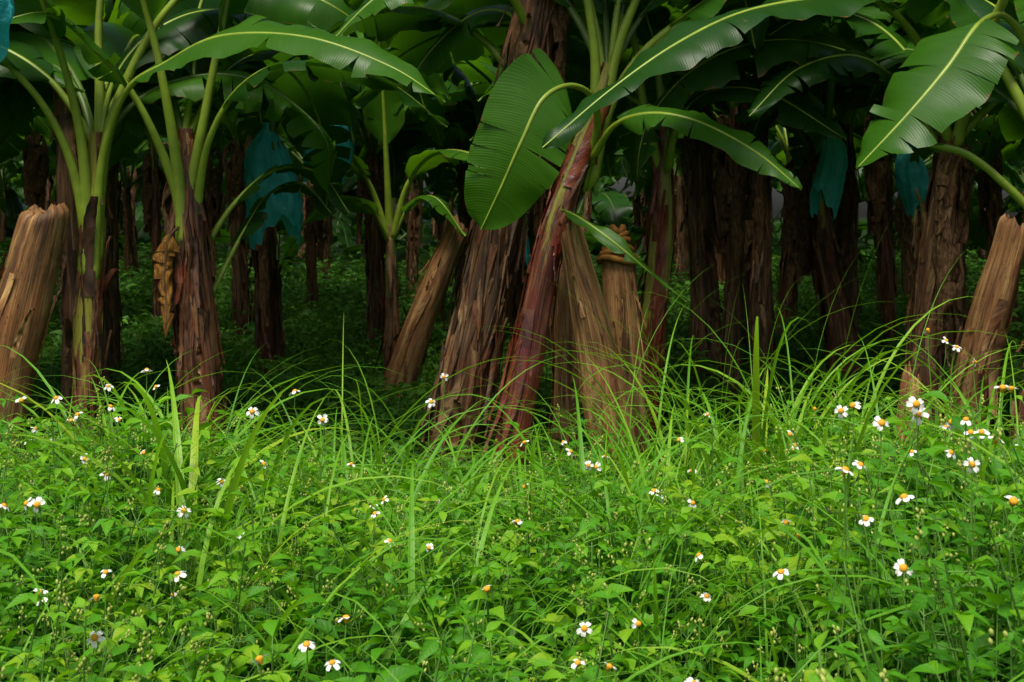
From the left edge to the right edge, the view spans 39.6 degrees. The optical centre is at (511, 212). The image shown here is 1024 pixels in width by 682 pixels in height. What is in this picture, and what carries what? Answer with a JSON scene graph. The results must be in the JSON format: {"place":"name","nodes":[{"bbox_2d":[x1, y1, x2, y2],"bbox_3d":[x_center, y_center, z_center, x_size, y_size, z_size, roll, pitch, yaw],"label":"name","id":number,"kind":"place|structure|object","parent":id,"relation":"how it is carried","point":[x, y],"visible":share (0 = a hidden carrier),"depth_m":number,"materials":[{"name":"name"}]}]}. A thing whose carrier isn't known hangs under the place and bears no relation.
{"place":"outdoors","nodes":[
{"label":"outdoors","id":0,"kind":"place"},
{"bbox_2d":[0,218,1023,681],"bbox_3d":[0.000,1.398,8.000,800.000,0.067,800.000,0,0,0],"label":"ground","id":1,"kind":"structure","parent":0,"point":[779,233],"depth_m":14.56,"materials":[{"name":"green plant"}]},
{"bbox_2d":[0,134,55,168],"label":"banana plant","id":2,"kind":"object","parent":1,"relation":"on","point":[51,154],"visible":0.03,"depth_m":16.54,"materials":[{"name":"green plant"}]},
{"bbox_2d":[0,202,68,470],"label":"banana stump","id":3,"kind":"object","parent":1,"relation":"on","point":[29,271],"visible":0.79,"depth_m":6.41,"materials":[{"name":"plant"}]},
{"bbox_2d":[49,70,81,435],"bbox_3d":[-2.121,0.348,6.940,0.273,2.109,0.204,0,0,-21],"label":"banana stump","id":4,"kind":"object","parent":1,"relation":"on","point":[64,189],"visible":0.34,"depth_m":6.89,"materials":[{"name":"plant"}]},
{"bbox_2d":[14,6,130,385],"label":"banana plant","id":5,"kind":"object","parent":1,"relation":"on","point":[112,230],"visible":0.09,"depth_m":9.56,"materials":[{"name":"brown plant"}]},
{"bbox_2d":[0,78,166,136],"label":"banana plant","id":6,"kind":"object","parent":1,"relation":"on","point":[155,110],"visible":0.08,"depth_m":7.29,"materials":[{"name":"green plant"}]},
{"bbox_2d":[0,0,13,61],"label":"banana bunch cover","id":7,"kind":"object","parent":6,"relation":"hanging from","point":[6,11],"visible":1,"depth_m":5.66,"materials":[{"name":"blue plastic"}]},
{"bbox_2d":[22,109,222,210],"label":"banana plant","id":8,"kind":"object","parent":1,"relation":"on","point":[36,162],"visible":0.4,"depth_m":14.49,"materials":[{"name":"brown plant"}]},
{"bbox_2d":[24,93,342,362],"bbox_3d":[-3.321,-0.482,13.270,3.400,3.914,4.051,0,0,-17],"label":"banana plant","id":9,"kind":"object","parent":1,"relation":"on","point":[154,177],"visible":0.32,"depth_m":12.99,"materials":[{"name":"brown plant"}]},
{"bbox_2d":[180,106,226,283],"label":"banana plant","id":10,"kind":"object","parent":1,"relation":"on","point":[213,181],"visible":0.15,"depth_m":16.45,"materials":[{"name":"brown plant"}]},
{"bbox_2d":[9,0,426,424],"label":"banana plant","id":11,"kind":"object","parent":1,"relation":"on","point":[324,14],"visible":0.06,"depth_m":7.85,"materials":[{"name":"green plant"}]},
{"bbox_2d":[134,107,303,164],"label":"banana plant","id":12,"kind":"object","parent":1,"relation":"on","point":[142,146],"visible":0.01,"depth_m":18.96,"materials":[{"name":"green plant"}]},
{"bbox_2d":[0,0,445,458],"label":"banana plant","id":13,"kind":"object","parent":1,"relation":"on","point":[44,59],"visible":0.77,"depth_m":6.66,"materials":[{"name":"green plant"}]},
{"bbox_2d":[244,57,303,249],"bbox_3d":[-1.322,-0.368,8.133,0.333,1.150,0.760,0,0,0],"label":"banana bunch cover","id":14,"kind":"object","parent":13,"relation":"hanging from","point":[267,149],"visible":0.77,"depth_m":7.82,"materials":[{"name":"blue plastic"}]},
{"bbox_2d":[10,0,448,455],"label":"banana plant","id":15,"kind":"object","parent":1,"relation":"on","point":[195,325],"visible":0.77,"depth_m":6.69,"materials":[{"name":"green plant"}]},
{"bbox_2d":[152,226,179,337],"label":"hanging dead leaf","id":16,"kind":"object","parent":15,"relation":"hanging from","point":[163,270],"visible":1,"depth_m":6.61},
{"bbox_2d":[251,654,267,681],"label":"wildflower","id":17,"kind":"object","parent":1,"relation":"on","point":[258,660],"visible":1,"depth_m":2.40,"materials":[{"name":"orange plant"}]},
{"bbox_2d":[51,22,482,394],"bbox_3d":[-1.748,-0.342,10.189,2.971,3.624,3.332,0,0,37],"label":"banana plant","id":18,"kind":"object","parent":1,"relation":"on","point":[268,319],"visible":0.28,"depth_m":10.20,"materials":[{"name":"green plant"}]},
{"bbox_2d":[303,32,358,182],"bbox_3d":[-1.139,-0.687,9.038,0.340,1.012,0.748,0,0,0],"label":"banana bunch cover","id":19,"kind":"object","parent":18,"relation":"hanging from","point":[349,144],"visible":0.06,"depth_m":8.74,"materials":[{"name":"blue plastic"}]},
{"bbox_2d":[141,99,426,352],"bbox_3d":[-2.605,-0.390,14.241,3.486,3.728,3.804,0,0,0],"label":"banana plant","id":20,"kind":"object","parent":1,"relation":"on","point":[234,171],"visible":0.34,"depth_m":14.15,"materials":[{"name":"brown plant"}]},
{"bbox_2d":[130,113,456,322],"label":"banana plant","id":21,"kind":"object","parent":1,"relation":"on","point":[313,232],"visible":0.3,"depth_m":16.58,"materials":[{"name":"brown plant"}]},
{"bbox_2d":[250,22,409,375],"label":"banana plant","id":22,"kind":"object","parent":1,"relation":"on","point":[397,169],"visible":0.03,"depth_m":12.89,"materials":[{"name":"green plant"}]},
{"bbox_2d":[287,37,484,375],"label":"banana plant","id":23,"kind":"object","parent":1,"relation":"on","point":[384,125],"visible":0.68,"depth_m":9.49,"materials":[{"name":"green plant"}]},
{"bbox_2d":[313,27,488,376],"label":"banana plant","id":24,"kind":"object","parent":1,"relation":"on","point":[374,245],"visible":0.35,"depth_m":12.16,"materials":[{"name":"brown plant"}]},
{"bbox_2d":[371,214,467,420],"bbox_3d":[-0.616,0.719,9.415,0.654,1.432,0.257,0,0,-7],"label":"banana stump","id":25,"kind":"object","parent":1,"relation":"on","point":[413,342],"visible":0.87,"depth_m":9.33,"materials":[{"name":"plant"}]},
{"bbox_2d":[447,47,505,308],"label":"banana plant","id":26,"kind":"object","parent":1,"relation":"on","point":[464,217],"visible":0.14,"depth_m":13.41,"materials":[{"name":"brown plant"}]},
{"bbox_2d":[400,0,572,398],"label":"banana plant","id":27,"kind":"object","parent":1,"relation":"on","point":[540,204],"visible":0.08,"depth_m":10.11,"materials":[{"name":"brown plant"}]},
{"bbox_2d":[0,376,1023,681],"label":"flowering weeds","id":28,"kind":"object","parent":1,"relation":"on","point":[986,654],"visible":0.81,"depth_m":3.16,"materials":[{"name":"green plant"}]},
{"bbox_2d":[31,497,45,635],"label":"wildflower","id":29,"kind":"object","parent":28,"relation":"on","point":[38,502],"visible":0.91,"depth_m":3.05,"materials":[{"name":"white plant"}]},
{"bbox_2d":[87,631,105,674],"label":"wildflower","id":30,"kind":"object","parent":28,"relation":"on","point":[94,638],"visible":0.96,"depth_m":2.66,"materials":[{"name":"white plant"}]},
{"bbox_2d":[101,569,111,677],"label":"wildflower","id":31,"kind":"object","parent":28,"relation":"on","point":[104,574],"visible":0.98,"depth_m":2.80,"materials":[{"name":"white plant"}]},
{"bbox_2d":[170,571,186,681],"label":"wildflower","id":32,"kind":"object","parent":28,"relation":"on","point":[183,575],"visible":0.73,"depth_m":2.90,"materials":[{"name":"white plant"}]},
{"bbox_2d":[176,505,190,663],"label":"wildflower","id":33,"kind":"object","parent":28,"relation":"on","point":[180,513],"visible":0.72,"depth_m":3.19,"materials":[{"name":"white plant"}]},
{"bbox_2d":[246,407,259,508],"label":"wildflower","id":34,"kind":"object","parent":28,"relation":"on","point":[251,412],"visible":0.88,"depth_m":3.99,"materials":[{"name":"white plant"}]},
{"bbox_2d":[287,389,311,515],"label":"wildflower","id":35,"kind":"object","parent":28,"relation":"on","point":[294,391],"visible":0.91,"depth_m":4.01,"materials":[{"name":"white plant"}]},
{"bbox_2d":[298,641,314,681],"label":"wildflower","id":36,"kind":"object","parent":28,"relation":"on","point":[305,646],"visible":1,"depth_m":2.20,"materials":[{"name":"white plant"}]},
{"bbox_2d":[317,414,331,512],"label":"wildflower","id":37,"kind":"object","parent":28,"relation":"on","point":[320,421],"visible":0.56,"depth_m":4.05,"materials":[{"name":"white plant"}]},
{"bbox_2d":[325,659,339,681],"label":"wildflower","id":38,"kind":"object","parent":28,"relation":"on","point":[333,664],"visible":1,"depth_m":2.30,"materials":[{"name":"white plant"}]},
{"bbox_2d":[338,615,349,676],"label":"wildflower","id":39,"kind":"object","parent":28,"relation":"on","point":[345,618],"visible":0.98,"depth_m":2.76,"materials":[{"name":"white plant"}]},
{"bbox_2d":[425,398,434,471],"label":"wildflower","id":40,"kind":"object","parent":28,"relation":"on","point":[431,402],"visible":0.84,"depth_m":4.50,"materials":[{"name":"white plant"}]},
{"bbox_2d":[440,373,447,495],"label":"wildflower","id":41,"kind":"object","parent":28,"relation":"on","point":[442,375],"visible":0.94,"depth_m":4.60,"materials":[{"name":"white plant"}]},
{"bbox_2d":[576,622,592,668],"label":"wildflower","id":42,"kind":"object","parent":28,"relation":"on","point":[583,629],"visible":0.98,"depth_m":2.70,"materials":[{"name":"white plant"}]},
{"bbox_2d":[631,618,640,681],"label":"wildflower","id":43,"kind":"object","parent":28,"relation":"on","point":[636,623],"visible":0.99,"depth_m":2.70,"materials":[{"name":"white plant"}]},
{"bbox_2d":[686,499,696,675],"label":"wildflower","id":44,"kind":"object","parent":28,"relation":"on","point":[692,503],"visible":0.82,"depth_m":3.40,"materials":[{"name":"white plant"}]},
{"bbox_2d":[695,553,702,662],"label":"wildflower","id":45,"kind":"object","parent":28,"relation":"on","point":[699,555],"visible":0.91,"depth_m":2.99,"materials":[{"name":"white plant"}]},
{"bbox_2d":[700,592,712,673],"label":"wildflower","id":46,"kind":"object","parent":28,"relation":"on","point":[706,596],"visible":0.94,"depth_m":2.99,"materials":[{"name":"white plant"}]},
{"bbox_2d":[768,569,788,681],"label":"wildflower","id":47,"kind":"object","parent":28,"relation":"on","point":[780,575],"visible":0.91,"depth_m":2.80,"materials":[{"name":"white plant"}]},
{"bbox_2d":[824,405,847,631],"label":"wildflower","id":48,"kind":"object","parent":28,"relation":"on","point":[841,411],"visible":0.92,"depth_m":2.63,"materials":[{"name":"white plant"}]},
{"bbox_2d":[835,466,852,676],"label":"wildflower","id":49,"kind":"object","parent":28,"relation":"on","point":[845,470],"visible":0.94,"depth_m":2.60,"materials":[{"name":"white plant"}]},
{"bbox_2d":[845,402,862,638],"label":"wildflower","id":50,"kind":"object","parent":28,"relation":"on","point":[856,405],"visible":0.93,"depth_m":2.60,"materials":[{"name":"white plant"}]},
{"bbox_2d":[852,460,872,681],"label":"wildflower","id":51,"kind":"object","parent":28,"relation":"on","point":[860,465],"visible":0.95,"depth_m":2.59,"materials":[{"name":"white plant"}]},
{"bbox_2d":[858,515,873,670],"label":"wildflower","id":52,"kind":"object","parent":28,"relation":"on","point":[866,520],"visible":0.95,"depth_m":2.60,"materials":[{"name":"white plant"}]},
{"bbox_2d":[873,416,888,640],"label":"wildflower","id":53,"kind":"object","parent":28,"relation":"on","point":[879,423],"visible":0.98,"depth_m":2.70,"materials":[{"name":"white plant"}]},
{"bbox_2d":[890,450,916,547],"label":"wildflower","id":54,"kind":"object","parent":28,"relation":"on","point":[911,452],"visible":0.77,"depth_m":3.20,"materials":[{"name":"white plant"}]},
{"bbox_2d":[890,396,924,631],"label":"wildflower","id":55,"kind":"object","parent":28,"relation":"on","point":[914,402],"visible":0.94,"depth_m":2.60,"materials":[{"name":"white plant"}]},
{"bbox_2d":[896,493,918,674],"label":"wildflower","id":56,"kind":"object","parent":28,"relation":"on","point":[904,497],"visible":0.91,"depth_m":2.59,"materials":[{"name":"white plant"}]},
{"bbox_2d":[893,559,932,678],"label":"wildflower","id":57,"kind":"object","parent":28,"relation":"on","point":[900,566],"visible":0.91,"depth_m":2.40,"materials":[{"name":"white plant"}]},
{"bbox_2d":[912,408,928,613],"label":"wildflower","id":58,"kind":"object","parent":28,"relation":"on","point":[920,415],"visible":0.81,"depth_m":2.63,"materials":[{"name":"white plant"}]},
{"bbox_2d":[924,328,931,445],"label":"wildflower","id":59,"kind":"object","parent":28,"relation":"on","point":[928,330],"visible":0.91,"depth_m":4.09,"materials":[{"name":"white plant"}]},
{"bbox_2d":[935,337,947,463],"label":"wildflower","id":60,"kind":"object","parent":28,"relation":"on","point":[945,341],"visible":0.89,"depth_m":4.01,"materials":[{"name":"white plant"}]},
{"bbox_2d":[939,425,951,547],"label":"wildflower","id":61,"kind":"object","parent":28,"relation":"on","point":[945,427],"visible":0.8,"depth_m":3.08,"materials":[{"name":"white plant"}]},
{"bbox_2d":[946,449,964,624],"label":"wildflower","id":62,"kind":"object","parent":28,"relation":"on","point":[950,453],"visible":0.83,"depth_m":2.90,"materials":[{"name":"white plant"}]},
{"bbox_2d":[950,345,961,471],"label":"wildflower","id":63,"kind":"object","parent":28,"relation":"on","point":[956,347],"visible":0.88,"depth_m":4.00,"materials":[{"name":"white plant"}]},
{"bbox_2d":[960,417,971,602],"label":"wildflower","id":64,"kind":"object","parent":28,"relation":"on","point":[965,420],"visible":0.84,"depth_m":2.61,"materials":[{"name":"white plant"}]},
{"bbox_2d":[963,457,979,667],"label":"wildflower","id":65,"kind":"object","parent":28,"relation":"on","point":[973,464],"visible":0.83,"depth_m":2.60,"materials":[{"name":"white plant"}]},
{"bbox_2d":[987,435,1011,630],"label":"wildflower","id":66,"kind":"object","parent":28,"relation":"on","point":[994,440],"visible":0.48,"depth_m":2.60,"materials":[{"name":"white plant"}]},
{"bbox_2d":[994,385,1017,580],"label":"wildflower","id":67,"kind":"object","parent":28,"relation":"on","point":[1002,388],"visible":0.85,"depth_m":2.60,"materials":[{"name":"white plant"}]},
{"bbox_2d":[1004,495,1020,680],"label":"wildflower","id":68,"kind":"object","parent":28,"relation":"on","point":[1013,500],"visible":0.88,"depth_m":2.30,"materials":[{"name":"white plant"}]},
{"bbox_2d":[1001,386,1023,592],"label":"wildflower","id":69,"kind":"object","parent":28,"relation":"on","point":[1011,388],"visible":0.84,"depth_m":2.65,"materials":[{"name":"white plant"}]},
{"bbox_2d":[0,239,1023,539],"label":"undergrowth","id":70,"kind":"object","parent":1,"relation":"on","point":[342,289],"visible":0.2,"depth_m":10.44,"materials":[{"name":"green plant"}]},
{"bbox_2d":[0,86,1023,302],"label":"banana grove","id":71,"kind":"object","parent":1,"relation":"on","point":[130,165],"visible":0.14,"depth_m":22.03,"materials":[{"name":"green plant"}]},
{"bbox_2d":[0,169,1023,285],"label":"vegetation","id":72,"kind":"object","parent":1,"relation":"on","point":[610,206],"visible":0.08,"depth_m":34.38,"materials":[{"name":"green plant"}]},
{"bbox_2d":[381,82,678,347],"bbox_3d":[-0.176,-0.352,14.436,3.483,3.640,3.393,0,0,0],"label":"banana plant","id":73,"kind":"object","parent":1,"relation":"on","point":[412,136],"visible":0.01,"depth_m":13.24,"materials":[{"name":"green plant"}]},
{"bbox_2d":[348,52,716,337],"bbox_3d":[-0.004,0.015,12.654,3.666,2.869,3.285,0,0,-37],"label":"banana plant","id":74,"kind":"object","parent":1,"relation":"on","point":[473,71],"visible":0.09,"depth_m":12.52,"materials":[{"name":"green plant"}]},
{"bbox_2d":[548,257,580,472],"bbox_3d":[0.257,0.789,6.756,0.141,1.221,0.232,0,0,-37],"label":"banana stump","id":75,"kind":"object","parent":1,"relation":"on","point":[563,329],"visible":0.53,"depth_m":6.70,"materials":[{"name":"plant"}]},
{"bbox_2d":[287,0,880,477],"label":"banana plant","id":76,"kind":"object","parent":1,"relation":"on","point":[485,298],"visible":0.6,"depth_m":6.91,"materials":[{"name":"brown plant"}]},
{"bbox_2d":[395,0,775,407],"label":"banana plant","id":77,"kind":"object","parent":1,"relation":"on","point":[696,164],"visible":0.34,"depth_m":10.02,"materials":[{"name":"brown plant"}]},
{"bbox_2d":[561,221,638,478],"bbox_3d":[0.430,0.728,6.398,0.419,1.421,0.320,0,0,0],"label":"banana stump","id":78,"kind":"object","parent":1,"relation":"on","point":[583,285],"visible":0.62,"depth_m":6.33,"materials":[{"name":"plant"}]},
{"bbox_2d":[347,0,878,479],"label":"banana plant","id":79,"kind":"object","parent":1,"relation":"on","point":[527,106],"visible":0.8,"depth_m":6.27,"materials":[{"name":"green plant"}]},
{"bbox_2d":[596,224,649,459],"bbox_3d":[0.525,0.729,6.761,0.269,1.353,0.281,0,0,-35],"label":"banana stump","id":80,"kind":"object","parent":1,"relation":"on","point":[619,278],"visible":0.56,"depth_m":6.67,"materials":[{"name":"brown plant"}]},
{"bbox_2d":[352,0,924,449],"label":"banana plant","id":81,"kind":"object","parent":1,"relation":"on","point":[798,108],"visible":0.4,"depth_m":7.27,"materials":[{"name":"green plant"}]},
{"bbox_2d":[517,228,529,269],"bbox_3d":[0.077,-0.072,8.280,0.151,0.942,0.684,0,0,9],"label":"banana bunch cover","id":82,"kind":"object","parent":81,"relation":"hanging from","point":[527,255],"visible":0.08,"depth_m":7.96,"materials":[{"name":"blue plastic"}]},
{"bbox_2d":[809,80,847,218],"bbox_3d":[1.834,-0.452,8.374,0.216,0.982,0.695,0,0,6],"label":"banana bunch cover","id":83,"kind":"object","parent":81,"relation":"hanging from","point":[829,177],"visible":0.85,"depth_m":8.05,"materials":[{"name":"blue plastic"}]},
{"bbox_2d":[600,132,769,298],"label":"banana plant","id":84,"kind":"object","parent":1,"relation":"on","point":[621,166],"visible":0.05,"depth_m":17.82,"materials":[{"name":"green plant"}]},
{"bbox_2d":[477,0,907,440],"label":"banana plant","id":85,"kind":"object","parent":1,"relation":"on","point":[734,206],"visible":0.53,"depth_m":8.47,"materials":[{"name":"brown plant"}]},
{"bbox_2d":[469,2,935,412],"bbox_3d":[1.361,-0.208,9.311,3.378,3.326,3.388,0,0,27],"label":"banana plant","id":86,"kind":"object","parent":1,"relation":"on","point":[758,236],"visible":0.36,"depth_m":9.16,"materials":[{"name":"brown plant"}]},
{"bbox_2d":[654,124,779,303],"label":"banana plant","id":87,"kind":"object","parent":1,"relation":"on","point":[719,258],"visible":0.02,"depth_m":16.52,"materials":[{"name":"brown plant"}]},
{"bbox_2d":[605,96,883,380],"bbox_3d":[1.800,-0.171,11.644,3.112,3.271,2.980,0,0,12],"label":"banana plant","id":88,"kind":"object","parent":1,"relation":"on","point":[611,141],"visible":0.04,"depth_m":11.60,"materials":[{"name":"brown plant"}]},
{"bbox_2d":[542,0,1020,451],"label":"banana plant","id":89,"kind":"object","parent":1,"relation":"on","point":[805,45],"visible":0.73,"depth_m":6.82,"materials":[{"name":"green plant"}]},
{"bbox_2d":[676,111,972,349],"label":"banana plant","id":90,"kind":"object","parent":1,"relation":"on","point":[789,267],"visible":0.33,"depth_m":13.96,"materials":[{"name":"brown plant"}]},
{"bbox_2d":[645,76,1016,409],"bbox_3d":[1.956,-0.215,10.032,3.649,3.354,3.365,0,0,0],"label":"banana plant","id":91,"kind":"object","parent":1,"relation":"on","point":[817,247],"visible":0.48,"depth_m":9.97,"materials":[{"name":"brown plant"}]},
{"bbox_2d":[894,144,929,217],"bbox_3d":[2.540,-0.423,9.163,0.244,0.941,0.720,0,0,5],"label":"banana bunch cover","id":92,"kind":"object","parent":91,"relation":"hanging from","point":[911,176],"visible":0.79,"depth_m":8.84,"materials":[{"name":"blue plastic"}]},
{"bbox_2d":[734,0,1023,209],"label":"banana plant","id":93,"kind":"object","parent":1,"relation":"on","point":[948,78],"visible":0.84,"depth_m":5.91,"materials":[{"name":"green plant"}]},
{"bbox_2d":[863,96,898,371],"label":"banana plant","id":94,"kind":"object","parent":1,"relation":"on","point":[877,173],"visible":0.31,"depth_m":12.52,"materials":[{"name":"brown plant"}]},
{"bbox_2d":[771,78,1021,351],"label":"banana plant","id":95,"kind":"object","parent":1,"relation":"on","point":[846,233],"visible":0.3,"depth_m":10.92,"materials":[{"name":"brown plant"}]},
{"bbox_2d":[770,129,1023,301],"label":"banana plant","id":96,"kind":"object","parent":1,"relation":"on","point":[904,226],"visible":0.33,"depth_m":17.47,"materials":[{"name":"brown plant"}]},
{"bbox_2d":[893,360,929,447],"bbox_3d":[1.641,1.014,5.873,0.199,0.803,0.239,0,0,0],"label":"banana stump","id":97,"kind":"object","parent":1,"relation":"on","point":[906,376],"visible":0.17,"depth_m":5.88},
{"bbox_2d":[875,117,970,344],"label":"banana plant","id":98,"kind":"object","parent":1,"relation":"on","point":[890,202],"visible":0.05,"depth_m":14.95,"materials":[{"name":"brown plant"}]},
{"bbox_2d":[881,102,1021,357],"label":"banana plant","id":99,"kind":"object","parent":1,"relation":"on","point":[990,194],"visible":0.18,"depth_m":13.83,"materials":[{"name":"brown plant"}]},
{"bbox_2d":[896,0,1023,23],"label":"banana plant","id":100,"kind":"object","parent":1,"relation":"on","point":[1010,9],"visible":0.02,"depth_m":8.55,"materials":[{"name":"green plant"}]},
{"bbox_2d":[932,15,1013,383],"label":"banana plant","id":101,"kind":"object","parent":1,"relation":"on","point":[954,324],"visible":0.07,"depth_m":9.90,"materials":[{"name":"brown plant"}]},
{"bbox_2d":[939,213,1023,448],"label":"banana stump","id":102,"kind":"object","parent":1,"relation":"on","point":[996,290],"visible":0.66,"depth_m":6.53,"materials":[{"name":"plant"}]},
{"bbox_2d":[966,114,1023,189],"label":"banana plant","id":103,"kind":"object","parent":1,"relation":"on","point":[988,149],"visible":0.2,"depth_m":12.55,"materials":[{"name":"green plant"}]},
{"bbox_2d":[971,107,1021,163],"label":"banana plant","id":104,"kind":"object","parent":1,"relation":"on","point":[1008,150],"visible":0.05,"depth_m":16.54,"materials":[{"name":"green plant"}]},
{"bbox_2d":[1009,340,1023,451],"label":"banana stump","id":105,"kind":"object","parent":1,"relation":"on","point":[1020,410],"visible":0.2,"depth_m":6.20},
{"bbox_2d":[13,173,1017,217],"label":"sky","id":106,"kind":"structure","parent":0,"point":[777,198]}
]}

